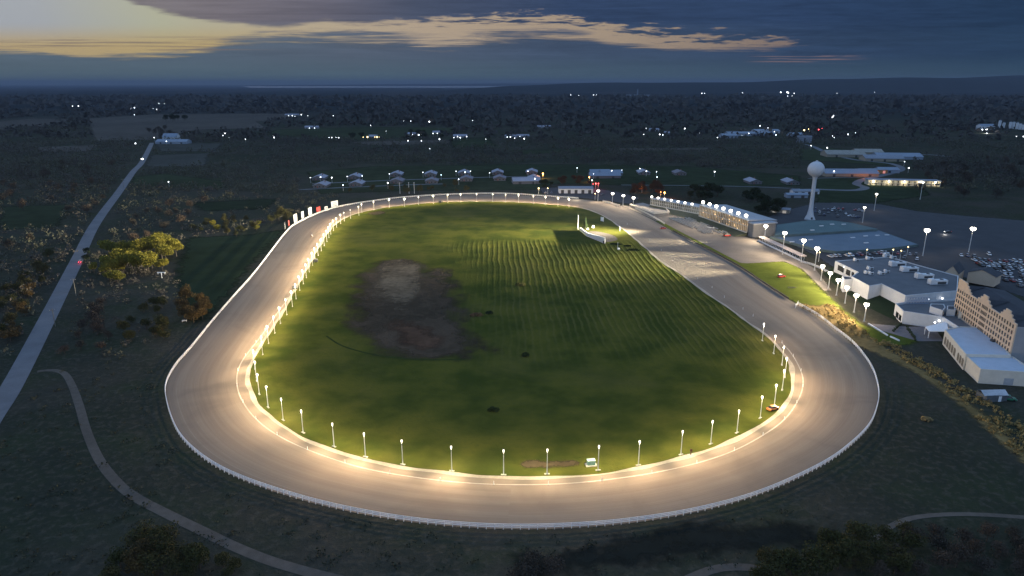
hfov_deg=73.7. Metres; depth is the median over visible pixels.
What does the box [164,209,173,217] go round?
bare tree
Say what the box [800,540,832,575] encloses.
scrub tree
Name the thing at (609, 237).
gravel oval
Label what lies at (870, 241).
paddock hall
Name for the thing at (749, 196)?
dark tree
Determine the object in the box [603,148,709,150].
field
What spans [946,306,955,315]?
plant room
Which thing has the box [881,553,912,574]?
scrub tree
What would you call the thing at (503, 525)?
rail fence
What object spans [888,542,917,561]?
scrub tree
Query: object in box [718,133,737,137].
warehouse
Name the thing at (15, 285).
scrub tree
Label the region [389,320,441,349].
reed bed
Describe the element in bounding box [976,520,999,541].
bare tree
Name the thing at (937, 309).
stair block
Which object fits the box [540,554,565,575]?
bare tree
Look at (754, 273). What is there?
verge
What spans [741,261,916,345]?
lawn
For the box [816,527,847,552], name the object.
scrub tree
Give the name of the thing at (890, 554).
bare tree
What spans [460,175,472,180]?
house
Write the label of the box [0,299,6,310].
scrub tree
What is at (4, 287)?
scrub tree
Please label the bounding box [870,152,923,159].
barn
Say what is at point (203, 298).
orange tree
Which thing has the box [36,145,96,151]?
field
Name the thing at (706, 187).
dark tree
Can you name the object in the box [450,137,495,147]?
field
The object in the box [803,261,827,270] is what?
picket fence
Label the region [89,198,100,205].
bare tree
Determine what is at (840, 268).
window
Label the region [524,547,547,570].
bare tree
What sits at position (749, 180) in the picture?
house
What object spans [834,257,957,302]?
casino hall
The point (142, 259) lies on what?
yellow tree
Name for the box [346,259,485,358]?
pond bed
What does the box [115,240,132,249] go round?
yellow tree
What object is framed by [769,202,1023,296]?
parking lot
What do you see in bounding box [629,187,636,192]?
russet tree
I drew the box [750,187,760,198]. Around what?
dark tree
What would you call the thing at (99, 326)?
bare tree
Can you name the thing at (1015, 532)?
bare tree
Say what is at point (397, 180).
house
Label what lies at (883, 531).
scrub tree
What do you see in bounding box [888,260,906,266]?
rooftop unit
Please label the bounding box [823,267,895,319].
grass bank
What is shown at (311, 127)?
farm house
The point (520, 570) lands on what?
bare tree
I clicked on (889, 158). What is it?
barn
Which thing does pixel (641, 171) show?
house
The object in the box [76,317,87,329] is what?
bare tree
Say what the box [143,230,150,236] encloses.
bare tree
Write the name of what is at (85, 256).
dark tree
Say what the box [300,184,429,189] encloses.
street
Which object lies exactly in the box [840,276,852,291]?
entrance block
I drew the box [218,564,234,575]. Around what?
scrub tree
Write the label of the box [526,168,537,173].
house
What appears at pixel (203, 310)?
orange tree
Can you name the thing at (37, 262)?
scrub tree
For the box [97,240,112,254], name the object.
yellow tree
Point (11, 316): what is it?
scrub tree
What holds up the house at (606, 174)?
on the ground at (898, 459)
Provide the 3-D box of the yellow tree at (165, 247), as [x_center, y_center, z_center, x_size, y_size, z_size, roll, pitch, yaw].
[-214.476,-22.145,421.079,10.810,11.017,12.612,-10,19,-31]
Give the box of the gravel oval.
[588,231,617,241]
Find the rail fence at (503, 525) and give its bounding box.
[164,192,879,529]
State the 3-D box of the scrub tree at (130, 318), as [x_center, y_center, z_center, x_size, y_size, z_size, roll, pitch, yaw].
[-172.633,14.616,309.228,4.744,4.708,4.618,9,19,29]
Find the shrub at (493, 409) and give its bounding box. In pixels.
[487,406,499,411]
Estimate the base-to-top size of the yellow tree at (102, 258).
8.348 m
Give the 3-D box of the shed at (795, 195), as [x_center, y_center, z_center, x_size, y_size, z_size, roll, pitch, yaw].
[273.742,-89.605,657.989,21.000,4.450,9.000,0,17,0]
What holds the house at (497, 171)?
on the lawn at (372, 175)
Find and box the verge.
[657,221,796,299]
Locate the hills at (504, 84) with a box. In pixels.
[111,83,568,85]
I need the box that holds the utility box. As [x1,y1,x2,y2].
[585,458,596,466]
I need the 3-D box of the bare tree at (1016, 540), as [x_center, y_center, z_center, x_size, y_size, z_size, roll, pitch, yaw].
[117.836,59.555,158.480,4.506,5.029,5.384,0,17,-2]
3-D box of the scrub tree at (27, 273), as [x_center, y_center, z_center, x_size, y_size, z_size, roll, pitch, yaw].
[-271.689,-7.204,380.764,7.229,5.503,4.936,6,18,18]
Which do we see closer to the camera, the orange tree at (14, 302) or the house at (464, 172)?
the orange tree at (14, 302)
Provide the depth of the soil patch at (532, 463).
196.88 m
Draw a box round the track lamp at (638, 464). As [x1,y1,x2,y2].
[636,440,640,465]
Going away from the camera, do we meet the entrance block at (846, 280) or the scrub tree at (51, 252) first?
the entrance block at (846, 280)
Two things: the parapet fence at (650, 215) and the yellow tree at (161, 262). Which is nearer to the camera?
the yellow tree at (161, 262)
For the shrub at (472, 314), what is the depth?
321.83 m
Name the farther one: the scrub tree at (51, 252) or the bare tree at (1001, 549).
the scrub tree at (51, 252)
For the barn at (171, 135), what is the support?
on the ground at (898, 459)
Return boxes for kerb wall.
[868,323,887,335]
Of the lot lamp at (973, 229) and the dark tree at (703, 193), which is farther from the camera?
the dark tree at (703, 193)
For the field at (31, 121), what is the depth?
1928.20 m
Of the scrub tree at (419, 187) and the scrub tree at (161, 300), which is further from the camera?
the scrub tree at (419, 187)
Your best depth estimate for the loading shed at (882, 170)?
833.79 m
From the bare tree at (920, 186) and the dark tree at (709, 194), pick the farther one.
the bare tree at (920, 186)
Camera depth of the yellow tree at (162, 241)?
424.05 m
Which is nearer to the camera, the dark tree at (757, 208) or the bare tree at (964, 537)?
the bare tree at (964, 537)
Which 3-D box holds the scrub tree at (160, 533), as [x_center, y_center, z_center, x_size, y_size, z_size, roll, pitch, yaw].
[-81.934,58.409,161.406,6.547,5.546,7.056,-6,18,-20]
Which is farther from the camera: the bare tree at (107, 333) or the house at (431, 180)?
the house at (431, 180)
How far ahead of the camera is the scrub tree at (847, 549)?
151.70 m
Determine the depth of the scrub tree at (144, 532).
158.94 m
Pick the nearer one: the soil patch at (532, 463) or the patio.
the soil patch at (532, 463)
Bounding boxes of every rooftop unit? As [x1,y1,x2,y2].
[865,256,873,259]
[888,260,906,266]
[899,266,918,271]
[914,272,934,278]
[927,278,947,284]
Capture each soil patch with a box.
[369,211,385,214]
[521,460,578,467]
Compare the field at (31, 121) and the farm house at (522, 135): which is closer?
the farm house at (522, 135)
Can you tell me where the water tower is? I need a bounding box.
[804,160,824,219]
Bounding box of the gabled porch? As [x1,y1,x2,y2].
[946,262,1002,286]
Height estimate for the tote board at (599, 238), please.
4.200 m
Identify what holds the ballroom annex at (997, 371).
on the ground at (898, 459)
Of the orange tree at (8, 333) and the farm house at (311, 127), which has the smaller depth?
the orange tree at (8, 333)
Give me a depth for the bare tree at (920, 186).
685.07 m
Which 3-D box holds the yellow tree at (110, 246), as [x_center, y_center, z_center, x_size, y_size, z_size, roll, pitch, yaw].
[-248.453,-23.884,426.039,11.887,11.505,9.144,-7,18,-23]
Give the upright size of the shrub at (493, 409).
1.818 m
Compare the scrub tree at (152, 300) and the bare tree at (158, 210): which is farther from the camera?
the bare tree at (158, 210)
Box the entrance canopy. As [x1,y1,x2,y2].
[924,322,947,337]
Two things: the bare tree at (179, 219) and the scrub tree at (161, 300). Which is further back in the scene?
the bare tree at (179, 219)
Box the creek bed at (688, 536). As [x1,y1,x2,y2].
[515,522,833,575]
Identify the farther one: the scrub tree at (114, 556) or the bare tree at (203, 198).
the bare tree at (203, 198)
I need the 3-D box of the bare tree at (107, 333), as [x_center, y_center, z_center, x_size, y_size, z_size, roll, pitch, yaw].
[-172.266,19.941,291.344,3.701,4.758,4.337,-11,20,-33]
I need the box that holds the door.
[1003,378,1013,384]
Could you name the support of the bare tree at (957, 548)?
on the ground at (898, 459)
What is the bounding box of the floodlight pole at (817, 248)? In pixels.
[814,247,819,270]
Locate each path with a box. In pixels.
[37,369,342,575]
[685,563,761,575]
[874,512,1023,539]
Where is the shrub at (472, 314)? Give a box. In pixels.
[470,312,483,316]
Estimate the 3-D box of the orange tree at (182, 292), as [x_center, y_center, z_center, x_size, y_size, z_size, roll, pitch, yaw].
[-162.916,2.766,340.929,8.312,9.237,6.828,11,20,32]
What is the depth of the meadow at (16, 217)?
563.01 m
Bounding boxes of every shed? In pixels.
[769,206,790,213]
[783,193,808,197]
[790,189,819,193]
[855,168,887,172]
[876,167,899,172]
[976,389,1007,401]
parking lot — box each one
[540,187,638,203]
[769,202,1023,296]
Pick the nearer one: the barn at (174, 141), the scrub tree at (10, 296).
the scrub tree at (10, 296)
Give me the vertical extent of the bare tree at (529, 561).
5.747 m
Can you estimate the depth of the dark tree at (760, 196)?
608.23 m
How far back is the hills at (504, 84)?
30682.48 m
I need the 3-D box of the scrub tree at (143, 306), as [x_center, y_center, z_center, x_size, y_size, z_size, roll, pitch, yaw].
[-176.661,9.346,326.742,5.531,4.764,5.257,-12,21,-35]
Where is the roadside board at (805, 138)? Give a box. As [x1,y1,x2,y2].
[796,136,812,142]
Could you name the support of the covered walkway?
on the apron
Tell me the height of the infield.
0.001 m
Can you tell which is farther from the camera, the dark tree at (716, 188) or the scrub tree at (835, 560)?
the dark tree at (716, 188)
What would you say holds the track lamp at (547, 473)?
on the infield
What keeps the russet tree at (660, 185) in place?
on the ground at (898, 459)
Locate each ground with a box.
[0,85,1023,575]
[798,303,1023,462]
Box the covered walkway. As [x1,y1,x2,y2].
[758,236,806,260]
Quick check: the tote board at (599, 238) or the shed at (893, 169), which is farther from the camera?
the shed at (893, 169)
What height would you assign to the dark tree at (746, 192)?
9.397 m
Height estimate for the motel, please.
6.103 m
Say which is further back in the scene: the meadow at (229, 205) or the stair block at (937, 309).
the meadow at (229, 205)
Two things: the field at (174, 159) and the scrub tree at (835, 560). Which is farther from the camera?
the field at (174, 159)
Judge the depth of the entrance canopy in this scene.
295.21 m
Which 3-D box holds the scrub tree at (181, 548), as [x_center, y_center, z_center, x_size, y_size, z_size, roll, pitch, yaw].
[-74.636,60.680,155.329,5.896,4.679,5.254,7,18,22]
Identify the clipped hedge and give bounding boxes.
[892,322,901,331]
[906,326,916,340]
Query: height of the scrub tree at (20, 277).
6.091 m
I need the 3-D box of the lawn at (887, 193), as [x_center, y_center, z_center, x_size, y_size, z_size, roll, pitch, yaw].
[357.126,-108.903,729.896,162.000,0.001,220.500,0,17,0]
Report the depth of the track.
215.64 m
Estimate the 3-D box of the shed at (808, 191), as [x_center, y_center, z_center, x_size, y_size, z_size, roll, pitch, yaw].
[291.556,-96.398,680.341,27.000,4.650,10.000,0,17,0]
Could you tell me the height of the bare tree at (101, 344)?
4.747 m
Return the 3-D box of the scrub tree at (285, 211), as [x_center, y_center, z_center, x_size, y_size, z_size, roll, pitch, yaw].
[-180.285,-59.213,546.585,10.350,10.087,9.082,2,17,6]
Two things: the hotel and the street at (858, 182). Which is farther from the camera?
the street at (858, 182)
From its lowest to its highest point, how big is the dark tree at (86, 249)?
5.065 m
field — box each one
[0,118,65,128]
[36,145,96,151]
[89,114,289,140]
[131,174,223,187]
[143,153,209,166]
[157,143,222,150]
[268,127,453,139]
[354,140,450,144]
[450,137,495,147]
[512,148,602,154]
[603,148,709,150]
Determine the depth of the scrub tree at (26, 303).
331.29 m
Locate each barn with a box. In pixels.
[155,139,191,143]
[162,133,180,138]
[558,186,593,192]
[820,150,865,156]
[852,149,883,154]
[859,154,904,161]
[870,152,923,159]
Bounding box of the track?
[166,194,877,528]
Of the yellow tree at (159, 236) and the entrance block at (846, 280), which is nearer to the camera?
the entrance block at (846, 280)
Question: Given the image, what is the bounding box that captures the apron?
[620,205,830,290]
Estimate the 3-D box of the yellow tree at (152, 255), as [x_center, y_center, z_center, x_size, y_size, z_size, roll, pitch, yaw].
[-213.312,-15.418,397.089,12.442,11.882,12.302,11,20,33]
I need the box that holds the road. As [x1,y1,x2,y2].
[0,143,153,422]
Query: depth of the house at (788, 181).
740.25 m
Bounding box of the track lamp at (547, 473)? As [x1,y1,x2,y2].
[544,448,549,474]
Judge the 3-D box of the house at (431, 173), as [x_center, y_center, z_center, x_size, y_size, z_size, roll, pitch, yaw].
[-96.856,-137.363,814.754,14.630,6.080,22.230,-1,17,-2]
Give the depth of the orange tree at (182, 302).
323.96 m
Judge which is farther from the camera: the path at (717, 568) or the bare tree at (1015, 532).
the bare tree at (1015, 532)
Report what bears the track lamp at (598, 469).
on the infield
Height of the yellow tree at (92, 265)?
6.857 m
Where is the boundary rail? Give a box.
[673,230,788,298]
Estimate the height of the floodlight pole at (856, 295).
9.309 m
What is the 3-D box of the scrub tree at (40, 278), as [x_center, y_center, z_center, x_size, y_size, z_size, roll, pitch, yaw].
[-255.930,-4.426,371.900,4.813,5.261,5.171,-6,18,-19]
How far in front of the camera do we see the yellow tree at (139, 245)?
420.86 m
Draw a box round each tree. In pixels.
[0,192,6,202]
[0,283,11,289]
[0,293,17,302]
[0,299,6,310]
[0,324,6,332]
[0,327,20,341]
[1,239,14,248]
[2,312,17,321]
[5,189,13,195]
[6,325,22,331]
[10,281,22,293]
[11,299,18,305]
[15,301,25,311]
[16,198,25,209]
[16,275,25,281]
[16,298,30,306]
[18,270,30,277]
[19,307,30,313]
[20,276,33,284]
[22,282,35,289]
[22,290,32,295]
[25,233,33,239]
[30,259,43,269]
[33,262,50,275]
[37,275,45,283]
[40,248,55,258]
[55,344,70,353]
[74,338,85,349]
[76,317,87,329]
[80,203,93,213]
[81,254,89,259]
[82,247,89,252]
[84,309,100,321]
[88,262,96,269]
[88,323,106,335]
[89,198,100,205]
[89,303,104,314]
[89,315,104,329]
[94,341,106,350]
[95,297,106,303]
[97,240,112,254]
[98,261,116,271]
[98,564,122,575]
[99,255,113,262]
[101,272,110,280]
[102,242,121,250]
[104,330,112,339]
[104,546,128,567]
[106,269,125,283]
[109,247,124,258]
[112,252,128,270]
[113,263,125,270]
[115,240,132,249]
[115,320,130,329]
[119,517,156,549]
[120,545,145,563]
[122,252,141,273]
[122,330,135,340]
[123,557,146,575]
[124,315,136,324]
[125,250,141,268]
[127,233,139,238]
[128,218,137,224]
[130,238,154,251]
[130,251,154,274]
[133,535,158,555]
[137,302,148,310]
[137,550,165,575]
[138,538,158,552]
[140,318,151,328]
[142,233,161,240]
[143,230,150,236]
[144,252,156,269]
[147,250,159,267]
[147,296,157,303]
[148,325,161,332]
[149,237,171,257]
[149,520,180,542]
[150,235,164,240]
[152,314,168,322]
[153,207,162,212]
[153,258,168,271]
[153,304,160,312]
[154,317,169,328]
[154,535,178,556]
[155,243,173,259]
[155,296,166,308]
[157,329,170,339]
[159,221,169,230]
[161,551,184,575]
[164,198,173,206]
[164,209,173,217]
[168,238,183,256]
[173,298,188,308]
[175,214,185,223]
[175,540,192,562]
[176,304,194,317]
[178,284,192,300]
[183,309,202,322]
[183,542,209,568]
[192,292,204,300]
[192,302,202,309]
[197,296,208,304]
[197,299,212,309]
[197,307,207,318]
[199,195,208,201]
[214,551,230,566]
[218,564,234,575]
[225,557,241,571]
[267,215,274,222]
[273,211,283,218]
[280,208,292,216]
[403,187,410,192]
[415,184,422,192]
[506,561,536,575]
[519,549,542,575]
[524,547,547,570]
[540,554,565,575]
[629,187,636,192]
[639,184,646,189]
[651,179,659,185]
[656,183,664,189]
[693,185,702,190]
[695,190,706,200]
[702,184,711,192]
[705,191,713,200]
[710,185,724,196]
[741,190,751,199]
[746,194,755,202]
[748,562,769,575]
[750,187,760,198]
[753,205,761,213]
[755,545,782,566]
[756,193,765,204]
[759,555,786,575]
[761,200,773,214]
[770,206,781,213]
[771,198,784,208]
[774,547,813,575]
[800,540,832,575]
[808,541,838,572]
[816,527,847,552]
[825,535,857,569]
[834,530,855,540]
[845,519,878,546]
[865,559,891,575]
[870,523,901,544]
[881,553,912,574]
[886,543,908,562]
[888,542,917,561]
[894,519,920,535]
[895,527,928,552]
[901,525,924,548]
[914,182,925,192]
[924,521,948,538]
[926,533,952,554]
[927,547,958,573]
[947,537,973,567]
[953,526,973,542]
[958,187,970,197]
[961,539,985,556]
[970,554,999,575]
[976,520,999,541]
[988,540,1011,559]
[993,188,1003,197]
[1005,524,1023,538]
[1007,532,1023,552]
[1015,180,1023,187]
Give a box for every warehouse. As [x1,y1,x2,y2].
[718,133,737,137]
[724,131,775,135]
[751,129,779,132]
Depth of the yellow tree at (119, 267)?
392.70 m
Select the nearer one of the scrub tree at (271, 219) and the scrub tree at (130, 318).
the scrub tree at (130, 318)
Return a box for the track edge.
[245,201,794,479]
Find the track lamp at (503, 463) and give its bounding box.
[501,449,505,474]
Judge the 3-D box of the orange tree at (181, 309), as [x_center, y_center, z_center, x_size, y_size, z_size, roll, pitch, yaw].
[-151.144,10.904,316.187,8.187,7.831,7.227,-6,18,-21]
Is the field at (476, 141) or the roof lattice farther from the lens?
the field at (476, 141)
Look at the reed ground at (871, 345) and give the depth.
274.16 m
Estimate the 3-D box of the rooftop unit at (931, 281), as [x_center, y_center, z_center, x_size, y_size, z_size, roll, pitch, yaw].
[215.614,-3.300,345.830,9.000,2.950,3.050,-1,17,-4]
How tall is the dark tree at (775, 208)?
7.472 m
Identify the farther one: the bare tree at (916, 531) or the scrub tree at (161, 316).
the scrub tree at (161, 316)
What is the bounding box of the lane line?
[236,294,803,484]
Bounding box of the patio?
[871,324,942,340]
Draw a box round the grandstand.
[648,198,777,237]
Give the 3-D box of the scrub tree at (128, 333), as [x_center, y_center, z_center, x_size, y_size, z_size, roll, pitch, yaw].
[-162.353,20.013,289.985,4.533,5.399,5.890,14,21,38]
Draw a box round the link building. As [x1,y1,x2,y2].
[894,299,969,328]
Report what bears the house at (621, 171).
on the lawn at (372, 175)
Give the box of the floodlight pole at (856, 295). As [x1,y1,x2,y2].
[853,294,858,312]
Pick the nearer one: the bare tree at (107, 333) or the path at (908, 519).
the path at (908, 519)
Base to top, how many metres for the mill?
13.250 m
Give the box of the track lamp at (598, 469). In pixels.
[595,445,600,470]
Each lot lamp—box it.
[922,229,929,255]
[968,227,975,251]
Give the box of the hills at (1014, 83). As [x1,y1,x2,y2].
[437,75,1023,91]
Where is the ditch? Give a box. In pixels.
[326,336,463,359]
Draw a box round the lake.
[243,86,499,87]
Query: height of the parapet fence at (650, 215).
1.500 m
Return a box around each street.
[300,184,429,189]
[313,176,526,183]
[665,185,799,188]
[803,144,905,190]
[808,177,866,178]
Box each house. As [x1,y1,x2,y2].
[304,126,318,128]
[312,173,327,179]
[312,180,330,187]
[348,172,362,178]
[349,179,365,185]
[389,170,403,176]
[390,177,404,183]
[425,170,436,176]
[425,177,438,183]
[453,134,466,137]
[458,169,469,174]
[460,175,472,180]
[492,168,503,174]
[493,174,505,180]
[511,177,540,183]
[516,134,528,137]
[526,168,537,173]
[588,172,620,177]
[589,169,609,171]
[599,170,622,175]
[636,168,650,174]
[672,169,685,174]
[743,177,761,183]
[780,177,800,184]
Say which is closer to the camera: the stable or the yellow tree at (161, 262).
the yellow tree at (161, 262)
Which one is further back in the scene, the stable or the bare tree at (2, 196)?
the stable
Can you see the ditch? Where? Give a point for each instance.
(388, 356)
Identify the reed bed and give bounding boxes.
[369,260,426,309]
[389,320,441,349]
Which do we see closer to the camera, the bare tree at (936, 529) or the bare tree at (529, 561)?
the bare tree at (529, 561)
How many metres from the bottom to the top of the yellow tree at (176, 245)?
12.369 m
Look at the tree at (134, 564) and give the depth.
150.34 m
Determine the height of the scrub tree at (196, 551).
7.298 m
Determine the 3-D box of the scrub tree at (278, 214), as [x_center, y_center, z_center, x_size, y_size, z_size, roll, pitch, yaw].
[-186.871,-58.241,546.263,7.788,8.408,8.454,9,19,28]
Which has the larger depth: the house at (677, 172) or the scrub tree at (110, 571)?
the house at (677, 172)
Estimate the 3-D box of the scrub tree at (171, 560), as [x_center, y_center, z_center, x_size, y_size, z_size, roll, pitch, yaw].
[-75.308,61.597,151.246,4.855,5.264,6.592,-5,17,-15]
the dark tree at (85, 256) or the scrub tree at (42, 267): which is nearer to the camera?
the scrub tree at (42, 267)
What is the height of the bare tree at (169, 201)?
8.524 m
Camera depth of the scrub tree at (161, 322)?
300.17 m
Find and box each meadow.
[0,204,69,229]
[174,229,286,319]
[194,199,275,210]
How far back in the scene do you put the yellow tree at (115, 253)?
408.15 m
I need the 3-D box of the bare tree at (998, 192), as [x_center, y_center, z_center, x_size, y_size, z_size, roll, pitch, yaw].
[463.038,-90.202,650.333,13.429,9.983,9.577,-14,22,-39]
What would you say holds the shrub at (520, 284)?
on the infield
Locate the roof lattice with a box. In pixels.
[907,297,929,303]
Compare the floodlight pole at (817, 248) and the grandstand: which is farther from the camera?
the grandstand
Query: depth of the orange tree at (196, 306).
325.56 m
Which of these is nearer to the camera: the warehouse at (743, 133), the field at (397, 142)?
the field at (397, 142)
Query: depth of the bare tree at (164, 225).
506.70 m
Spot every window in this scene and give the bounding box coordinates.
[837,265,843,272]
[956,310,1009,350]
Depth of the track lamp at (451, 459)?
192.15 m
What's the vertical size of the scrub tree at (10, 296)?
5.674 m
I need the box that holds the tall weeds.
[0,357,1013,575]
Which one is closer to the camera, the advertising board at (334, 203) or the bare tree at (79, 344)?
the bare tree at (79, 344)
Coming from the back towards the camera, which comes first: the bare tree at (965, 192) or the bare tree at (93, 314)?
the bare tree at (965, 192)
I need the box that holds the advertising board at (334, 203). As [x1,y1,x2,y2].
[331,200,337,206]
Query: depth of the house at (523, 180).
746.32 m
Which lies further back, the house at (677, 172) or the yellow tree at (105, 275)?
the house at (677, 172)
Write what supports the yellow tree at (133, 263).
on the ground at (898, 459)
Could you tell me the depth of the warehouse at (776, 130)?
1511.47 m
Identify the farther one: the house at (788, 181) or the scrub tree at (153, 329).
the house at (788, 181)
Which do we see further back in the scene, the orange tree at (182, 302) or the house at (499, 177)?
the house at (499, 177)
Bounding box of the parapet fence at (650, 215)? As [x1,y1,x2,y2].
[636,208,664,223]
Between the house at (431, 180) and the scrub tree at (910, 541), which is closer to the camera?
the scrub tree at (910, 541)
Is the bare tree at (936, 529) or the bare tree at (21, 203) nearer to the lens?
the bare tree at (936, 529)
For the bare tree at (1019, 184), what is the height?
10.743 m
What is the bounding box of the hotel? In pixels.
[954,278,1023,362]
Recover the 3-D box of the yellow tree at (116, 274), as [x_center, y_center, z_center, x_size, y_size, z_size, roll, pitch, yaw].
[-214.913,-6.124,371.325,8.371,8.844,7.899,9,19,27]
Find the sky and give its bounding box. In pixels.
[0,0,1023,84]
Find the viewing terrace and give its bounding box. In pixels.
[630,203,669,215]
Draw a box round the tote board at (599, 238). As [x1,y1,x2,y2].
[580,228,605,243]
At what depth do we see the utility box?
195.37 m
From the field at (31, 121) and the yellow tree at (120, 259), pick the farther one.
the field at (31, 121)
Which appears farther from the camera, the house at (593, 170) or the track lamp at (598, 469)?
the house at (593, 170)
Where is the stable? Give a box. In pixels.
[822,169,879,176]
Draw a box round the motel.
[864,178,941,186]
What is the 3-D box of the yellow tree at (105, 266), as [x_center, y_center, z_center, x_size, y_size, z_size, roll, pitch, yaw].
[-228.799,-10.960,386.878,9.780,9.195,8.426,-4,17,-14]
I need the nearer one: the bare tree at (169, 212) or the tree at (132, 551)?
the tree at (132, 551)
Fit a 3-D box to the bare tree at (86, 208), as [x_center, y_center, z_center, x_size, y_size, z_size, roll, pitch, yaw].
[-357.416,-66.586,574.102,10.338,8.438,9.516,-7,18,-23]
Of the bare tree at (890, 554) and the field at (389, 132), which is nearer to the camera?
the bare tree at (890, 554)
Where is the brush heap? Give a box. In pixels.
[921,416,932,421]
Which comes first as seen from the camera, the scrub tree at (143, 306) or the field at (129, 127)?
the scrub tree at (143, 306)
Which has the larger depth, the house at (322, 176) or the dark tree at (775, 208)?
the house at (322, 176)
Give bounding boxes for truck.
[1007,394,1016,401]
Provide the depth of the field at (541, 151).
1119.56 m
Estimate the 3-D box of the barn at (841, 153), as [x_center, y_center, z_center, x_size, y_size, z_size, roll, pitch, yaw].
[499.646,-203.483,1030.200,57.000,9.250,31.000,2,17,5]
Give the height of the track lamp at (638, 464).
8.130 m
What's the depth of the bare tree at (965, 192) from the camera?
651.14 m
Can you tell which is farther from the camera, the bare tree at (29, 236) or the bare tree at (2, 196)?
the bare tree at (2, 196)
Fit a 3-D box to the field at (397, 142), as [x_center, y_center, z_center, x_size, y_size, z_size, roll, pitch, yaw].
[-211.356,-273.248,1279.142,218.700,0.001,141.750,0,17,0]
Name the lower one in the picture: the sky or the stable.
the stable
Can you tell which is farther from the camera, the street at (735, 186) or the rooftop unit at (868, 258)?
the street at (735, 186)
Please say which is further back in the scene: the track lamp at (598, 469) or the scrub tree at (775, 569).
the track lamp at (598, 469)
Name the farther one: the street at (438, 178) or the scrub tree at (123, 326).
the street at (438, 178)
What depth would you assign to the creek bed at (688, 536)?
162.93 m
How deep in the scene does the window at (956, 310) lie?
276.92 m
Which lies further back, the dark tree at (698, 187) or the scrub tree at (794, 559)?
the dark tree at (698, 187)
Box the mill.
[976,124,994,129]
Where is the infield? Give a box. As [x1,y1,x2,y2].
[250,201,790,475]
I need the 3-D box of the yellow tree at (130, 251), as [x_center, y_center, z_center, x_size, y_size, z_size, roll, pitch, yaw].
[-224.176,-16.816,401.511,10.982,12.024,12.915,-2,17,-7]
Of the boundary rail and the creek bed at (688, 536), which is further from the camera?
the boundary rail
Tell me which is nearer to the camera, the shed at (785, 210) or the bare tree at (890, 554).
the bare tree at (890, 554)
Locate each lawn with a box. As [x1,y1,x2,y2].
[308,164,800,193]
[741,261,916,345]
[800,148,906,164]
[815,176,931,202]
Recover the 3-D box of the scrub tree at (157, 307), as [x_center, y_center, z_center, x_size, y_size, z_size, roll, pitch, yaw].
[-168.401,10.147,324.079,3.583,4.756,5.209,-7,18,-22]
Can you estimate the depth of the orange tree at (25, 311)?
321.29 m
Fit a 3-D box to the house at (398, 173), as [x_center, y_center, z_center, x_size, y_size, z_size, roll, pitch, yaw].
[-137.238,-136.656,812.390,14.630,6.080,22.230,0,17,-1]
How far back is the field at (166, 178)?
772.47 m
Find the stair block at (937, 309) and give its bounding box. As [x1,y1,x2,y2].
[929,304,945,315]
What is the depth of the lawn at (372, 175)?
805.78 m
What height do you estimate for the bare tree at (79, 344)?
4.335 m
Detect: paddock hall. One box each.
[769,230,917,253]
[774,220,877,236]
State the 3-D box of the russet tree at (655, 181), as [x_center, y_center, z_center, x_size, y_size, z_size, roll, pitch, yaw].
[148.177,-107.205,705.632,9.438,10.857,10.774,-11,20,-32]
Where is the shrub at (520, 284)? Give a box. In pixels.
[515,282,524,286]
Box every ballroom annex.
[942,326,1010,369]
[964,356,1023,385]
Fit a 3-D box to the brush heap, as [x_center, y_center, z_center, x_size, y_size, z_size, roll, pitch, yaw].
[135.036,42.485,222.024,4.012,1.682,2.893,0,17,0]
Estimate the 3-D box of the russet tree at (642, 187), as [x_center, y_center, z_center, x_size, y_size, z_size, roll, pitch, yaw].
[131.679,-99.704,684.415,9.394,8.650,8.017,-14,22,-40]
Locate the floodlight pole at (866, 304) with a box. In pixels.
[863,303,869,321]
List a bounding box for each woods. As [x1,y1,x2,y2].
[0,92,1023,139]
[0,124,1023,357]
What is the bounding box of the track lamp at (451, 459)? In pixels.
[449,445,454,471]
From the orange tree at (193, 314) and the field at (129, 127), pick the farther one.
the field at (129, 127)
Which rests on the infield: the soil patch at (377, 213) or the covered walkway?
the soil patch at (377, 213)
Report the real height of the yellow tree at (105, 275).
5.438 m
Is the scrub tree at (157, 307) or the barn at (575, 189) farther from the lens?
the barn at (575, 189)
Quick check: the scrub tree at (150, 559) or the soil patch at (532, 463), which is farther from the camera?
the soil patch at (532, 463)
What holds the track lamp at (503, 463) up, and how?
on the infield

